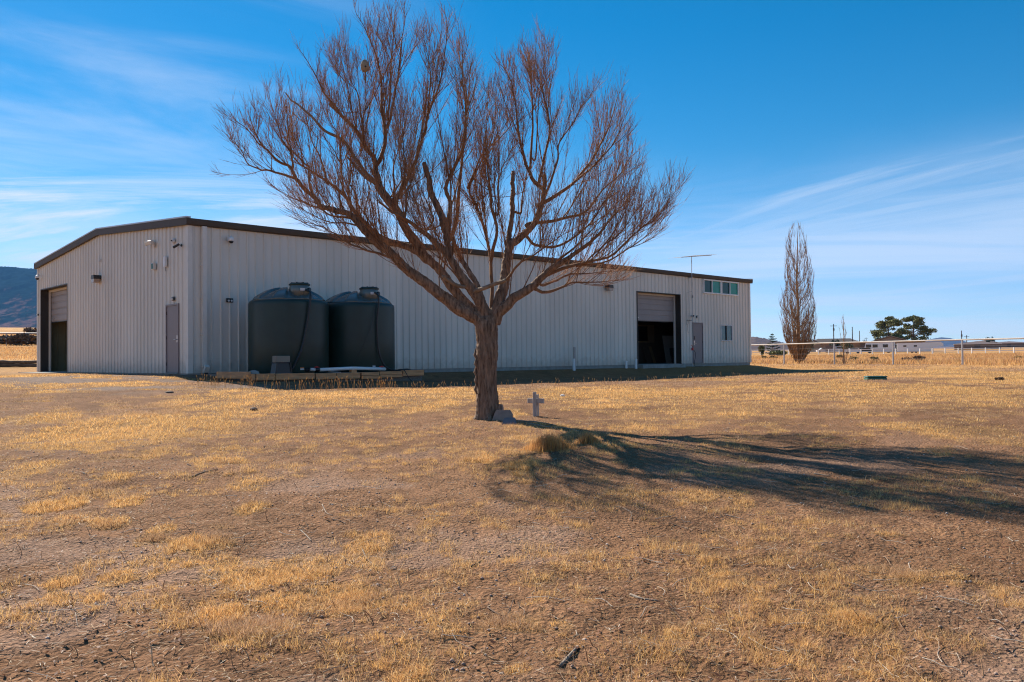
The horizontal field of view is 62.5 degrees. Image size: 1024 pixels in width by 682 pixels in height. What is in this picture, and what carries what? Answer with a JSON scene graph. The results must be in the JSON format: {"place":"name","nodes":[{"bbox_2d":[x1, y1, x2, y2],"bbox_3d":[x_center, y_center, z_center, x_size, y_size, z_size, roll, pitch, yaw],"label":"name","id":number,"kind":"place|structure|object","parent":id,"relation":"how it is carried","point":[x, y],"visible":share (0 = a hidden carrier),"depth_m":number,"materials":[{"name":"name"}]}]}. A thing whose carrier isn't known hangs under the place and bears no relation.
{"place":"outdoors","nodes":[
{"label":"outdoors","id":0,"kind":"place"},
{"bbox_2d":[0,266,36,327],"bbox_3d":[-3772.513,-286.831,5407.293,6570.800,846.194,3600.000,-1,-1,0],"label":"mountain","id":1,"kind":"structure","parent":0,"point":[18,297],"depth_m":4587.28,"materials":[{"name":"stone"}]},
{"bbox_2d":[0,327,1023,681],"bbox_3d":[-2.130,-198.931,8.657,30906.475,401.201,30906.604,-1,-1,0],"label":"ground","id":2,"kind":"structure","parent":0,"point":[792,463],"depth_m":6.14,"materials":[{"name":"brown soil"}]},
{"bbox_2d":[0,335,30,343],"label":"brush","id":3,"kind":"object","parent":2,"relation":"on","point":[1,339],"visible":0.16,"depth_m":107.08,"materials":[{"name":"brown plant"}]},
{"bbox_2d":[0,363,36,366],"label":"log","id":4,"kind":"object","parent":2,"relation":"on","point":[16,365],"visible":0.54,"depth_m":44.87,"materials":[{"name":"brown wood"}]},
{"bbox_2d":[0,360,23,363],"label":"log","id":5,"kind":"object","parent":4,"relation":"on","point":[10,362],"visible":1,"depth_m":44.75,"materials":[{"name":"brown wood"}]},
{"bbox_2d":[17,360,36,363],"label":"log","id":6,"kind":"object","parent":4,"relation":"on","point":[30,362],"visible":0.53,"depth_m":45.24,"materials":[{"name":"brown wood"}]},
{"bbox_2d":[0,332,36,343],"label":"pipe fence","id":7,"kind":"object","parent":2,"relation":"on","point":[6,333],"visible":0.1,"depth_m":101.69,"materials":[{"name":"white metal"}]},
{"bbox_2d":[3,333,34,345],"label":"brush","id":8,"kind":"object","parent":2,"relation":"on","point":[19,339],"visible":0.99,"depth_m":101.42,"materials":[{"name":"brown plant"}]},
{"bbox_2d":[3,334,36,343],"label":"brush","id":9,"kind":"object","parent":2,"relation":"on","point":[34,341],"visible":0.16,"depth_m":107.61,"materials":[{"name":"brown plant"}]},
{"bbox_2d":[23,327,36,334],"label":"brush","id":10,"kind":"object","parent":2,"relation":"on","point":[29,330],"visible":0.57,"depth_m":178.91,"materials":[{"name":"brown plant"}]},
{"bbox_2d":[216,372,250,378],"bbox_3d":[-7.965,0.975,24.124,1.800,0.200,0.120,-2,-2,44],"label":"landscape timber","id":11,"kind":"object","parent":2,"relation":"on","point":[235,375],"visible":0.98,"depth_m":23.95,"materials":[{"name":"brown wood"}]},
{"bbox_2d":[256,373,274,379],"bbox_3d":[-6.974,1.012,23.808,0.579,0.185,0.144,1,-2,-44],"label":"landscape timber","id":12,"kind":"object","parent":2,"relation":"on","point":[266,377],"visible":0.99,"depth_m":23.77,"materials":[{"name":"brown wood"}]},
{"bbox_2d":[275,373,314,379],"bbox_3d":[-6.298,1.027,24.476,1.269,0.185,0.144,1,-3,-44],"label":"landscape timber","id":13,"kind":"object","parent":2,"relation":"on","point":[294,376],"visible":0.97,"depth_m":24.40,"materials":[{"name":"brown wood"}]},
{"bbox_2d":[205,372,421,381],"bbox_3d":[-6.157,1.174,26.750,6.050,0.355,2.920,1,-2,-44],"label":"low wooden platform","id":14,"kind":"object","parent":2,"relation":"on","point":[412,378],"visible":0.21,"depth_m":26.10,"materials":[{"name":"brown wood"}]},
{"bbox_2d":[249,370,259,373],"bbox_3d":[-7.283,0.876,23.814,0.315,0.110,0.310,-1,-1,33],"label":"rock","id":15,"kind":"object","parent":14,"relation":"on","point":[254,372],"visible":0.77,"depth_m":23.71,"materials":[{"name":"stone"}]},
{"bbox_2d":[270,362,291,373],"bbox_3d":[-6.677,0.786,24.448,0.270,0.337,0.570,-2,-2,42],"label":"pump cover","id":16,"kind":"object","parent":14,"relation":"on","point":[280,367],"visible":0.95,"depth_m":24.32,"materials":[{"name":"black plastic"}]},
{"bbox_2d":[272,356,289,361],"bbox_3d":[-6.684,0.524,24.457,0.200,0.185,0.480,-2,-2,40],"label":"tan box","id":17,"kind":"object","parent":16,"relation":"on","point":[280,358],"visible":0.98,"depth_m":24.34,"materials":[{"name":"plastic"}]},
{"bbox_2d":[248,282,328,373],"bbox_3d":[-6.875,-0.382,26.019,2.400,2.740,2.406,0,-2,-41],"label":"water tank","id":18,"kind":"object","parent":14,"relation":"on","point":[277,317],"visible":0.94,"depth_m":25.02,"materials":[{"name":"black plastic"}]},
{"bbox_2d":[292,289,311,369],"bbox_3d":[-6.359,-0.309,25.034,0.723,2.535,0.494,1,-2,-43],"label":"pipe","id":19,"kind":"object","parent":18,"relation":"hanging from","point":[305,330],"visible":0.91,"depth_m":24.99,"materials":[{"name":"black plastic"}]},
{"bbox_2d":[305,366,385,371],"bbox_3d":[-5.089,0.849,25.978,2.863,0.172,0.296,1,-2,-44],"label":"white pipe","id":20,"kind":"object","parent":14,"relation":"on","point":[318,369],"visible":1,"depth_m":25.75,"materials":[{"name":"white plastic"}]},
{"bbox_2d":[337,373,359,378],"bbox_3d":[-5.007,1.060,25.719,0.834,0.185,0.144,1,-4,-44],"label":"landscape timber","id":21,"kind":"object","parent":14,"relation":"on","point":[349,375],"visible":0.96,"depth_m":25.66,"materials":[{"name":"brown wood"}]},
{"bbox_2d":[326,286,394,371],"bbox_3d":[-5.067,-0.364,27.760,2.400,2.740,2.407,0,-2,-41],"label":"water tank","id":22,"kind":"object","parent":14,"relation":"on","point":[351,315],"visible":0.91,"depth_m":26.71,"materials":[{"name":"black plastic"}]},
{"bbox_2d":[374,292,410,370],"bbox_3d":[-3.809,-0.309,27.260,1.347,2.565,0.501,0,-1,-29],"label":"pipe","id":23,"kind":"object","parent":22,"relation":"hanging from","point":[384,365],"visible":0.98,"depth_m":26.78,"materials":[{"name":"black plastic"}]},
{"bbox_2d":[360,375,379,378],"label":"landscape timber","id":24,"kind":"object","parent":14,"relation":"on","point":[371,377],"visible":0.91,"depth_m":26.23,"materials":[{"name":"brown"}]},
{"bbox_2d":[360,372,379,374],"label":"landscape timber","id":25,"kind":"object","parent":24,"relation":"on","point":[369,373],"visible":1,"depth_m":26.19,"materials":[{"name":"brown wood"}]},
{"bbox_2d":[380,374,402,377],"bbox_3d":[-3.865,1.111,26.808,0.870,0.090,0.140,1,-2,-44],"label":"landscape timber","id":26,"kind":"object","parent":14,"relation":"on","point":[392,375],"visible":0.97,"depth_m":26.77,"materials":[{"name":"brown wood"}]},
{"bbox_2d":[380,371,402,374],"bbox_3d":[-3.870,1.013,26.817,0.874,0.100,0.144,1,-4,-43],"label":"landscape timber","id":27,"kind":"object","parent":26,"relation":"on","point":[389,372],"visible":1,"depth_m":26.74,"materials":[{"name":"brown wood"}]},
{"bbox_2d":[401,370,423,375],"bbox_3d":[-3.226,1.036,27.420,0.849,0.185,0.144,0,-3,-43],"label":"landscape timber","id":28,"kind":"object","parent":14,"relation":"on","point":[414,372],"visible":1,"depth_m":27.36,"materials":[{"name":"brown wood"}]},
{"bbox_2d":[314,373,336,379],"bbox_3d":[-5.564,1.049,25.166,0.704,0.185,0.144,0,0,-44],"label":"landscape timber","id":29,"kind":"object","parent":2,"relation":"on","point":[321,376],"visible":0.99,"depth_m":25.08,"materials":[{"name":"brown"}]},
{"bbox_2d":[18,216,752,374],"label":"metal shed","id":30,"kind":"structure","parent":2,"relation":"on","point":[125,315],"depth_m":31.74,"materials":[{"name":"paint"}]},
{"bbox_2d":[51,289,66,322],"bbox_3d":[-18.800,-1.579,35.384,0.090,1.505,3.270,1,-2,-44],"label":"overhead door","id":31,"kind":"structure","parent":30,"relation":"in","point":[59,298],"depth_m":35.74,"materials":[{"name":"beige paint"}]},
{"bbox_2d":[91,275,100,282],"bbox_3d":[-15.276,-2.277,31.003,0.260,0.270,0.320,1,-2,-44],"label":"wall light","id":32,"kind":"object","parent":30,"relation":"attached to","point":[95,278],"visible":1,"depth_m":30.91,"materials":[{"name":"brown metal"}]},
{"bbox_2d":[144,240,154,246],"bbox_3d":[-11.717,-3.145,27.306,0.278,0.212,0.490,1,-2,-44],"label":"flood light","id":33,"kind":"object","parent":30,"relation":"attached to","point":[149,242],"visible":1,"depth_m":27.19,"materials":[{"name":"paint"}]},
{"bbox_2d":[151,263,155,269],"bbox_3d":[-11.579,-2.411,27.277,0.108,0.220,0.180,1,-2,-44],"label":"meter box","id":34,"kind":"object","parent":30,"relation":"attached to","point":[153,266],"visible":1,"depth_m":27.21,"materials":[{"name":"paint"}]},
{"bbox_2d":[163,256,166,269],"bbox_3d":[-10.944,-2.435,26.639,0.080,0.472,0.150,1,-2,-44],"label":"antenna panel","id":35,"kind":"object","parent":30,"relation":"attached to","point":[165,261],"visible":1,"depth_m":26.59,"materials":[{"name":"white plastic"}]},
{"bbox_2d":[165,303,179,373],"bbox_3d":[-10.569,-0.067,26.335,0.180,2.168,0.973,1,-2,-44],"label":"door","id":36,"kind":"structure","parent":30,"relation":"in","point":[172,346],"depth_m":26.32,"materials":[{"name":"beige paint"}]},
{"bbox_2d":[226,298,232,302],"bbox_3d":[-8.800,-1.270,26.340,0.220,0.130,0.085,1,-2,-44],"label":"emergency light","id":37,"kind":"object","parent":30,"relation":"attached to","point":[229,300],"visible":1,"depth_m":26.32,"materials":[{"name":"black plastic"}]},
{"bbox_2d":[227,236,233,242],"bbox_3d":[-8.769,-3.160,26.312,0.170,0.247,0.255,1,-2,-44],"label":"dome camera","id":38,"kind":"object","parent":30,"relation":"attached to","point":[230,239],"visible":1,"depth_m":26.23,"materials":[{"name":"white plastic"}]},
{"bbox_2d":[605,285,613,290],"bbox_3d":[4.503,-2.458,39.078,0.320,0.270,0.260,1,-2,-44],"label":"wall light","id":39,"kind":"object","parent":30,"relation":"attached to","point":[608,287],"visible":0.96,"depth_m":38.98,"materials":[{"name":"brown metal"}]},
{"bbox_2d":[649,346,655,362],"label":"plank","id":40,"kind":"object","parent":30,"relation":"on","point":[652,354],"visible":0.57,"depth_m":47.89,"materials":[{"name":"brown wood"}]},
{"bbox_2d":[638,295,672,321],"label":"overhead door","id":41,"kind":"structure","parent":30,"relation":"in","point":[647,308],"depth_m":42.32,"materials":[{"name":"beige paint"}]},
{"bbox_2d":[662,336,673,362],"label":"board","id":42,"kind":"object","parent":30,"relation":"on","point":[668,342],"visible":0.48,"depth_m":45.17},
{"bbox_2d":[675,254,715,328],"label":"tv aerial","id":43,"kind":"object","parent":30,"relation":"attached to","point":[691,277],"visible":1,"depth_m":43.61,"materials":[{"name":"grey metal"}]},
{"bbox_2d":[692,322,703,363],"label":"door","id":44,"kind":"structure","parent":30,"relation":"in","point":[697,328],"depth_m":44.26,"materials":[{"name":"beige paint"}]},
{"bbox_2d":[702,279,721,294],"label":"window","id":45,"kind":"structure","parent":30,"relation":"in","point":[710,286],"depth_m":45.25,"materials":[{"name":"teal glass"}]},
{"bbox_2d":[721,325,732,340],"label":"window","id":46,"kind":"structure","parent":30,"relation":"in","point":[726,330],"depth_m":46.17,"materials":[{"name":"white glass"}]},
{"bbox_2d":[721,280,738,295],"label":"window","id":47,"kind":"structure","parent":30,"relation":"in","point":[729,288],"depth_m":46.48,"materials":[{"name":"teal glass"}]},
{"bbox_2d":[210,0,693,419],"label":"bare tree","id":48,"kind":"object","parent":2,"relation":"on","point":[483,317],"visible":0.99,"depth_m":12.70,"materials":[{"name":"brown plant"}]},
{"bbox_2d":[361,59,368,79],"bbox_3d":[-2.257,-4.161,12.951,0.132,0.321,0.133,-1,-1,0],"label":"paper nest","id":49,"kind":"object","parent":48,"relation":"attached to","point":[364,65],"visible":1,"depth_m":12.91,"materials":[{"name":"beige paper"}]},
{"bbox_2d":[196,372,739,391],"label":"seed stalks","id":50,"kind":"object","parent":2,"relation":"on","point":[200,378],"visible":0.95,"depth_m":20.45,"materials":[{"name":"plant"}]},
{"bbox_2d":[487,599,513,615],"bbox_3d":[-0.066,1.388,4.415,0.124,0.010,0.306,-1,-1,6],"label":"stick","id":51,"kind":"object","parent":2,"relation":"on","point":[496,612],"visible":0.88,"depth_m":4.36,"materials":[{"name":"beige wood"}]},
{"bbox_2d":[492,410,512,420],"bbox_3d":[-0.129,1.132,12.529,0.330,0.220,0.080,-1,-31,12],"label":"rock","id":52,"kind":"object","parent":2,"relation":"on","point":[500,415],"visible":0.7,"depth_m":12.51,"materials":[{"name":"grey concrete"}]},
{"bbox_2d":[502,417,516,424],"bbox_3d":[-0.035,1.171,12.053,0.230,0.160,0.060,-1,-39,2],"label":"paver","id":53,"kind":"object","parent":2,"relation":"on","point":[509,420],"visible":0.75,"depth_m":12.04,"materials":[{"name":"grey concrete"}]},
{"bbox_2d":[0,334,1023,365],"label":"field grass","id":54,"kind":"structure","parent":2,"relation":"on","point":[973,359],"depth_m":68.09,"materials":[{"name":"plant"}]},
{"bbox_2d":[0,417,1023,681],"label":"pebbles","id":55,"kind":"object","parent":2,"relation":"on","point":[542,559],"visible":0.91,"depth_m":5.46,"materials":[{"name":"grey stone"}]},
{"bbox_2d":[0,423,1023,681],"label":"dead leaves","id":56,"kind":"object","parent":2,"relation":"on","point":[446,553],"visible":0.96,"depth_m":4.77,"materials":[{"name":"brown plant"}]},
{"bbox_2d":[0,417,1023,681],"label":"fallen twigs","id":57,"kind":"object","parent":2,"relation":"on","point":[586,583],"depth_m":4.78,"materials":[{"name":"brown wood"}]},
{"bbox_2d":[527,392,543,416],"bbox_3d":[0.370,1.015,13.072,0.280,0.455,0.102,-1,-1,28],"label":"wooden cross","id":58,"kind":"object","parent":2,"relation":"on","point":[535,400],"visible":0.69,"depth_m":13.04,"materials":[{"name":"grey wood"}]},
{"bbox_2d":[520,430,580,451],"bbox_3d":[0.440,1.153,9.808,0.851,0.251,0.766,-2,-2,38],"label":"grass bunch","id":59,"kind":"object","parent":2,"relation":"on","point":[541,443],"depth_m":9.69,"materials":[{"name":"plant"}]},
{"bbox_2d":[528,423,581,431],"bbox_3d":[0.636,1.175,11.531,0.181,0.067,1.077,0,-2,-39],"label":"fallen branch","id":60,"kind":"object","parent":2,"relation":"on","point":[549,426],"visible":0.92,"depth_m":11.62,"materials":[{"name":"brown wood"}]},
{"bbox_2d":[559,646,578,666],"bbox_3d":[0.255,1.397,3.744,0.018,0.027,0.228,-1,-1,24],"label":"stick","id":61,"kind":"object","parent":2,"relation":"on","point":[570,654],"visible":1,"depth_m":3.72,"materials":[{"name":"grey wood"}]},
{"bbox_2d":[572,347,575,370],"bbox_3d":[2.716,0.826,36.898,0.116,1.120,0.239,-1,-1,16],"label":"marker post","id":62,"kind":"object","parent":2,"relation":"on","point":[574,359],"visible":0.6,"depth_m":36.93,"materials":[{"name":"white plastic"}]},
{"bbox_2d":[572,430,602,443],"bbox_3d":[0.918,1.149,10.143,0.424,0.184,0.341,-1,-1,0],"label":"grass bunch","id":63,"kind":"object","parent":2,"relation":"on","point":[587,438],"depth_m":10.08,"materials":[{"name":"plant"}]},
{"bbox_2d":[629,593,657,600],"bbox_3d":[0.702,1.379,4.532,0.181,0.016,0.036,-2,-2,44],"label":"stick","id":64,"kind":"object","parent":2,"relation":"on","point":[635,596],"visible":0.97,"depth_m":4.53,"materials":[{"name":"beige wood"}]},
{"bbox_2d":[691,345,695,366],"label":"yard hydrant","id":65,"kind":"object","parent":2,"relation":"on","point":[692,348],"visible":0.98,"depth_m":43.66,"materials":[{"name":"grey metal"}]},
{"bbox_2d":[758,345,764,355],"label":"juniper bush","id":66,"kind":"object","parent":2,"relation":"on","point":[761,349],"visible":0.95,"depth_m":199.88,"materials":[{"name":"green plant"}]},
{"bbox_2d":[765,334,779,353],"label":"spruce tree","id":67,"kind":"object","parent":2,"relation":"on","point":[772,346],"visible":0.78,"depth_m":204.85,"materials":[{"name":"green plant"}]},
{"bbox_2d":[768,350,787,355],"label":"juniper bush","id":68,"kind":"object","parent":2,"relation":"on","point":[777,352],"visible":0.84,"depth_m":196.18,"materials":[{"name":"green plant"}]},
{"bbox_2d":[778,222,816,362],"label":"poplar tree","id":69,"kind":"object","parent":2,"relation":"on","point":[798,352],"visible":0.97,"depth_m":65.77,"materials":[{"name":"brown plant"}]},
{"bbox_2d":[812,339,820,351],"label":"brown roofed shed","id":70,"kind":"structure","parent":2,"relation":"on","point":[815,346],"depth_m":309.83,"materials":[{"name":"beige paint"}]},
{"bbox_2d":[825,345,832,352],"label":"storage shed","id":71,"kind":"structure","parent":2,"relation":"on","point":[827,347],"depth_m":280.25,"materials":[{"name":"grey"}]},
{"bbox_2d":[829,340,839,345],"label":"juniper bush","id":72,"kind":"object","parent":2,"relation":"on","point":[836,344],"visible":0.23,"depth_m":289.16,"materials":[{"name":"green plant"}]},
{"bbox_2d":[814,338,858,351],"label":"dark roofed house","id":73,"kind":"structure","parent":2,"relation":"on","point":[830,340],"depth_m":332.54,"materials":[{"name":"beige paint"}]},
{"bbox_2d":[839,317,848,363],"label":"sapling","id":74,"kind":"object","parent":2,"relation":"on","point":[843,359],"visible":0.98,"depth_m":57.97,"materials":[{"name":"brown plant"}]},
{"bbox_2d":[840,341,853,352],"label":"olive bush","id":75,"kind":"object","parent":2,"relation":"on","point":[846,345],"visible":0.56,"depth_m":249.79,"materials":[{"name":"green plant"}]},
{"bbox_2d":[850,343,864,348],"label":"tan house","id":76,"kind":"structure","parent":2,"relation":"on","point":[859,345],"depth_m":285.89,"materials":[{"name":"paint"}]},
{"bbox_2d":[863,376,887,379],"bbox_3d":[11.039,1.177,25.640,0.606,0.226,0.424,-1,-1,6],"label":"utility lid","id":77,"kind":"object","parent":2,"relation":"on","point":[874,377],"visible":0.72,"depth_m":25.46,"materials":[{"name":"green plastic"}]},
{"bbox_2d":[864,342,894,352],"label":"motorhome","id":78,"kind":"object","parent":2,"relation":"on","point":[886,345],"visible":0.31,"depth_m":250.71,"materials":[{"name":"white metal"}]},
{"bbox_2d":[751,337,1023,364],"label":"pipe fence","id":79,"kind":"object","parent":2,"relation":"on","point":[961,352],"visible":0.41,"depth_m":54.04,"materials":[{"name":"white metal"}]},
{"bbox_2d":[751,347,1023,354],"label":"white rail fence","id":80,"kind":"object","parent":2,"relation":"on","point":[945,350],"visible":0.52,"depth_m":218.30,"materials":[{"name":"plastic"}]},
{"bbox_2d":[869,316,906,339],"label":"pine tree","id":81,"kind":"object","parent":2,"relation":"on","point":[887,323],"visible":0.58,"depth_m":273.51,"materials":[{"name":"green plant"}]},
{"bbox_2d":[873,335,910,350],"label":"gabled house","id":82,"kind":"structure","parent":2,"relation":"on","point":[890,338],"depth_m":267.99,"materials":[{"name":"beige paint"}]},
{"bbox_2d":[895,315,937,341],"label":"pine tree","id":83,"kind":"object","parent":2,"relation":"on","point":[919,322],"visible":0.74,"depth_m":276.45,"materials":[{"name":"green plant"}]},
{"bbox_2d":[897,341,942,352],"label":"travel trailer","id":84,"kind":"object","parent":2,"relation":"on","point":[922,346],"visible":0.85,"depth_m":239.08,"materials":[{"name":"beige paint"}]},
{"bbox_2d":[914,356,925,359],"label":"shrub","id":85,"kind":"object","parent":2,"relation":"on","point":[919,357],"visible":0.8,"depth_m":65.64,"materials":[{"name":"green plant"}]},
{"bbox_2d":[953,341,1001,349],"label":"building","id":86,"kind":"structure","parent":2,"relation":"on","point":[977,344],"depth_m":329.94,"materials":[{"name":"white paint"}]},
{"bbox_2d":[998,341,1023,346],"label":"building","id":87,"kind":"structure","parent":2,"relation":"on","point":[1012,344],"depth_m":519.12,"materials":[{"name":"white paint"}]},
{"bbox_2d":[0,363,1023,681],"bbox_3d":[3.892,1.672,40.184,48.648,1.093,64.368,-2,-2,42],"label":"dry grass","id":88,"kind":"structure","parent":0,"point":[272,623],"depth_m":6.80,"materials":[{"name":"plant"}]},
{"bbox_2d":[0,0,1023,342],"label":"sky","id":89,"kind":"structure","parent":0,"point":[891,131],"materials":[{"name":"blue"}]},
{"bbox_2d":[751,337,788,349],"bbox_3d":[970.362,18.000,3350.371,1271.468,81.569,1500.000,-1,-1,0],"label":"hill","id":90,"kind":"structure","parent":0,"point":[756,340],"depth_m":3107.95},
{"bbox_2d":[830,346,844,352],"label":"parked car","id":91,"kind":"object","parent":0,"point":[838,347],"visible":0.3,"depth_m":274.45,"materials":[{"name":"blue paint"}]},
{"bbox_2d":[925,337,965,347],"bbox_3d":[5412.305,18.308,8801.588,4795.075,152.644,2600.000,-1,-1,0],"label":"purple hills","id":92,"kind":"structure","parent":0,"point":[946,344],"depth_m":8423.39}
]}

